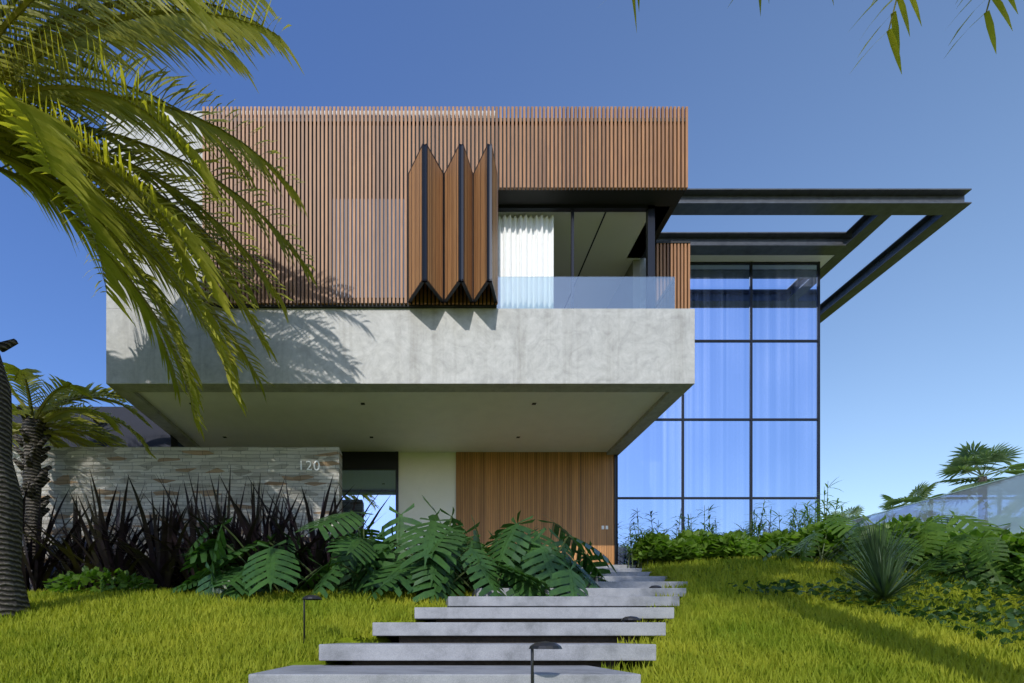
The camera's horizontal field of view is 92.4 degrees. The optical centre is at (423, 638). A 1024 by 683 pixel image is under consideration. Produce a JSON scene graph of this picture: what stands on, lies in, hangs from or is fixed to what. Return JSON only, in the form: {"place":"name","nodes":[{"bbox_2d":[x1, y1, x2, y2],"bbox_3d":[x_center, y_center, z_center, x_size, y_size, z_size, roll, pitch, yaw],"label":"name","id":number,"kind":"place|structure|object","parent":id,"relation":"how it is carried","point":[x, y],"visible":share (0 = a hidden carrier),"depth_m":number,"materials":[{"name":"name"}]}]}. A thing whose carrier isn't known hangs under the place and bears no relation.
{"place":"outdoors","nodes":[
{"label":"outdoors","id":0,"kind":"place"},
{"bbox_2d":[399,452,617,564],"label":"entrance wall","id":1,"kind":"structure","parent":0,"point":[572,493],"depth_m":12.09,"materials":[{"name":"brown wood"}]},
{"bbox_2d":[341,451,398,539],"bbox_3d":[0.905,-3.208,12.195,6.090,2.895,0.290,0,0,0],"label":"window frame","id":2,"kind":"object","parent":1,"relation":"attached to","point":[370,460],"depth_m":12.06,"materials":[{"name":"black metal"}]},
{"bbox_2d":[342,470,395,547],"bbox_3d":[-1.415,-2.982,12.100,1.450,2.445,0.020,0,0,0],"label":"entrance window","id":3,"kind":"structure","parent":2,"relation":"in","point":[370,484],"depth_m":12.09,"materials":[{"name":"clear glass"}]},
{"bbox_2d":[138,392,664,452],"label":"soffit","id":4,"kind":"structure","parent":1,"relation":"on","point":[427,422],"depth_m":10.29,"materials":[{"name":"white paint"}]},
{"bbox_2d":[189,403,535,437],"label":"recessed ceiling lights","id":5,"kind":"object","parent":4,"relation":"on","point":[372,437],"visible":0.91,"depth_m":9.62,"materials":[{"name":"black metal"}]},
{"bbox_2d":[106,111,694,454],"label":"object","id":6,"kind":"structure","parent":4,"relation":"on","point":[642,349],"depth_m":8.70,"materials":[{"name":"grey concrete"}]},
{"bbox_2d":[12,407,183,446],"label":"wing roof fascia","id":7,"kind":"structure","parent":6,"relation":"attached to","point":[156,436],"depth_m":10.90,"materials":[{"name":"black"}]},
{"bbox_2d":[205,118,685,307],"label":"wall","id":8,"kind":"structure","parent":6,"relation":"attached to","point":[671,198],"depth_m":8.65,"materials":[{"name":"brown wood"}]},
{"bbox_2d":[336,199,403,297],"bbox_3d":[-0.960,-6.968,8.645,1.320,1.765,0.014,0,0,0],"label":"screen window","id":9,"kind":"structure","parent":8,"relation":"in","point":[372,248],"depth_m":8.64,"materials":[{"name":"brown wood"}]},
{"bbox_2d":[202,106,687,304],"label":"screen slats","id":10,"kind":"object","parent":8,"relation":"attached to","point":[620,155],"visible":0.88,"depth_m":8.60,"materials":[{"name":"brown wood"}]},
{"bbox_2d":[408,143,496,302],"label":"folding shutter frames","id":11,"kind":"structure","parent":8,"relation":"attached to","point":[460,147],"depth_m":8.07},
{"bbox_2d":[409,148,496,298],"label":"folding shutters","id":12,"kind":"object","parent":11,"relation":"in","point":[435,226],"visible":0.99,"depth_m":8.32,"materials":[{"name":"brown wood"}]},
{"bbox_2d":[655,241,690,302],"bbox_3d":[5.050,-6.992,9.800,0.700,2.055,0.080,0,0,0],"label":"shutter frame","id":13,"kind":"object","parent":8,"relation":"attached to","point":[673,242],"visible":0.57,"depth_m":9.82,"materials":[{"name":"black metal"}]},
{"bbox_2d":[656,243,689,308],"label":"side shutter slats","id":14,"kind":"object","parent":13,"relation":"attached to","point":[676,261],"visible":0.55,"depth_m":9.77,"materials":[{"name":"brown wood"}]},
{"bbox_2d":[606,260,639,308],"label":"balcony walls","id":15,"kind":"structure","parent":6,"relation":"attached to","point":[626,295],"depth_m":10.43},
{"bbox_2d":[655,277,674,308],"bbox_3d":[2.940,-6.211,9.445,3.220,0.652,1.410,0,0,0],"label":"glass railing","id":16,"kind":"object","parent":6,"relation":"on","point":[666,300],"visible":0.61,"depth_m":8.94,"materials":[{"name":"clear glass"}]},
{"bbox_2d":[0,0,1023,533],"label":"sky","id":17,"kind":"structure","parent":0,"point":[926,360],"materials":[{"name":"blue"}]},
{"bbox_2d":[0,554,1023,682],"bbox_3d":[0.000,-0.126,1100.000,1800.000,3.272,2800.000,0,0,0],"label":"lawn ground","id":18,"kind":"structure","parent":0,"point":[382,639],"depth_m":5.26,"materials":[{"name":"green plant"}]},
{"bbox_2d":[3,362,155,570],"bbox_3d":[-7.624,-2.913,9.659,4.461,4.774,4.070,0,0,0],"label":"palm","id":19,"kind":"object","parent":18,"relation":"on","point":[65,393],"depth_m":9.33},
{"bbox_2d":[41,565,157,594],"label":"palm foot plants","id":20,"kind":"object","parent":18,"relation":"on","point":[71,579],"visible":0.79,"depth_m":8.16,"materials":[{"name":"green plant"}]},
{"bbox_2d":[0,0,316,617],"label":"date palm","id":21,"kind":"object","parent":18,"relation":"on","point":[42,149],"depth_m":5.97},
{"bbox_2d":[12,447,341,590],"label":"garden stone wall","id":22,"kind":"structure","parent":18,"relation":"on","point":[110,468],"depth_m":10.00,"materials":[{"name":"grey stone"}]},
{"bbox_2d":[300,461,319,470],"bbox_3d":[-2.335,-3.559,9.982,0.397,0.203,0.024,0,0,0],"label":"house number","id":23,"kind":"object","parent":22,"relation":"attached to","point":[307,469],"visible":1,"depth_m":9.97,"materials":[{"name":"white metal"}]},
{"bbox_2d":[21,465,390,593],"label":"spiky plants","id":24,"kind":"object","parent":18,"relation":"on","point":[160,567],"visible":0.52,"depth_m":8.92,"materials":[{"name":"black plant"}]},
{"bbox_2d":[167,495,616,602],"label":"philodendron plants","id":25,"kind":"object","parent":18,"relation":"on","point":[441,563],"visible":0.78,"depth_m":7.58,"materials":[{"name":"green plant"}]},
{"bbox_2d":[249,565,686,682],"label":"garden steps","id":26,"kind":"structure","parent":18,"relation":"on","point":[625,591],"depth_m":4.31,"materials":[{"name":"concrete"}]},
{"bbox_2d":[302,585,661,682],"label":"path lights","id":27,"kind":"object","parent":18,"relation":"on","point":[545,645],"visible":0.94,"depth_m":2.74,"materials":[{"name":"black metal"}]},
{"bbox_2d":[352,619,647,669],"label":"step risers","id":28,"kind":"object","parent":18,"relation":"on","point":[504,639],"visible":0.16,"depth_m":4.76,"materials":[{"name":"concrete"}]},
{"bbox_2d":[619,498,850,567],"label":"shrubs","id":29,"kind":"object","parent":18,"relation":"on","point":[753,527],"visible":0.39,"depth_m":11.43,"materials":[{"name":"green plant"}]},
{"bbox_2d":[786,475,848,531],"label":"variegated cane plants","id":30,"kind":"object","parent":18,"relation":"on","point":[810,520],"visible":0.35,"depth_m":11.11,"materials":[{"name":"green plant"}]},
{"bbox_2d":[630,513,1023,573],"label":"mound bushes","id":31,"kind":"object","parent":18,"relation":"on","point":[666,548],"visible":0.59,"depth_m":10.71,"materials":[{"name":"green plant"}]},
{"bbox_2d":[728,569,1023,652],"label":"ground cover","id":32,"kind":"object","parent":18,"relation":"on","point":[1010,613],"visible":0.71,"depth_m":6.45,"materials":[{"name":"plant"}]},
{"bbox_2d":[754,511,1023,587],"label":"bushes","id":33,"kind":"object","parent":18,"relation":"on","point":[986,555],"visible":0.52,"depth_m":8.43,"materials":[{"name":"green plant"}]},
{"bbox_2d":[814,517,1017,602],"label":"yucca rosettes","id":34,"kind":"object","parent":18,"relation":"on","point":[878,565],"visible":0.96,"depth_m":6.54,"materials":[{"name":"green plant"}]},
{"bbox_2d":[903,476,987,531],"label":"fan palm trunks","id":35,"kind":"object","parent":18,"relation":"on","point":[982,505],"visible":0.13,"depth_m":23.50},
{"bbox_2d":[827,440,1023,525],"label":"fan palm crowns","id":36,"kind":"object","parent":35,"relation":"attached to","point":[965,460],"visible":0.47,"depth_m":24.25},
{"bbox_2d":[498,205,654,308],"bbox_3d":[2.803,-6.982,11.225,2.975,2.095,4.550,0,0,0],"label":"balcony door frame","id":37,"kind":"object","parent":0,"point":[649,210],"visible":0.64,"depth_m":8.96,"materials":[{"name":"black metal"}]},
{"bbox_2d":[498,206,669,308],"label":"balcony ceiling","id":38,"kind":"structure","parent":0,"point":[608,262],"depth_m":10.00,"materials":[{"name":"grey paint"}]},
{"bbox_2d":[496,214,553,308],"bbox_3d":[1.910,-6.690,9.121,1.100,2.540,0.097,0,0,0],"label":"balcony curtain","id":39,"kind":"object","parent":38,"relation":"hanging from","point":[525,262],"visible":0.6,"depth_m":9.12,"materials":[{"name":"white fabric"}]},
{"bbox_2d":[605,0,1017,73],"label":"palm leaves","id":40,"kind":"object","parent":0,"point":[893,35],"visible":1,"depth_m":3.41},
{"bbox_2d":[656,188,971,322],"bbox_3d":[7.922,-5.484,17.365,7.844,8.447,13.870,0,0,0],"label":"steel pergola","id":41,"kind":"object","parent":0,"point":[876,208],"visible":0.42,"depth_m":10.71,"materials":[{"name":"black metal"}]},
{"bbox_3d":[-2.000,-1.305,19.535,28.000,0.890,14.930,0,0,0],"label":"house floor slab","id":42,"kind":"object","parent":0,"visible":0},
{"bbox_2d":[617,264,816,564],"bbox_3d":[7.342,-5.580,16.545,5.124,7.640,8.910,0,0,0],"label":"window glass","id":43,"kind":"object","parent":42,"relation":"on","point":[716,459],"depth_m":12.09,"materials":[{"name":"glass"}]},
{"bbox_2d":[614,262,819,566],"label":"living room mullions","id":44,"kind":"object","parent":43,"relation":"attached to","point":[751,419],"visible":0.5,"depth_m":12.07,"materials":[{"name":"black metal"}]},
{"bbox_2d":[690,255,833,267],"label":"roof beam","id":45,"kind":"structure","parent":44,"relation":"on","point":[823,260],"depth_m":11.97,"materials":[{"name":"black metal"}]},
{"bbox_3d":[18.200,-0.970,7.300,15.600,1.620,10.600,0,0,0],"label":"terrace slab","id":46,"kind":"object","parent":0,"visible":0},
{"bbox_2d":[846,473,1023,521],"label":"roof edge","id":47,"kind":"object","parent":46,"relation":"on","point":[943,495],"visible":0.22,"depth_m":9.68,"materials":[{"name":"grey metal"}]}
]}

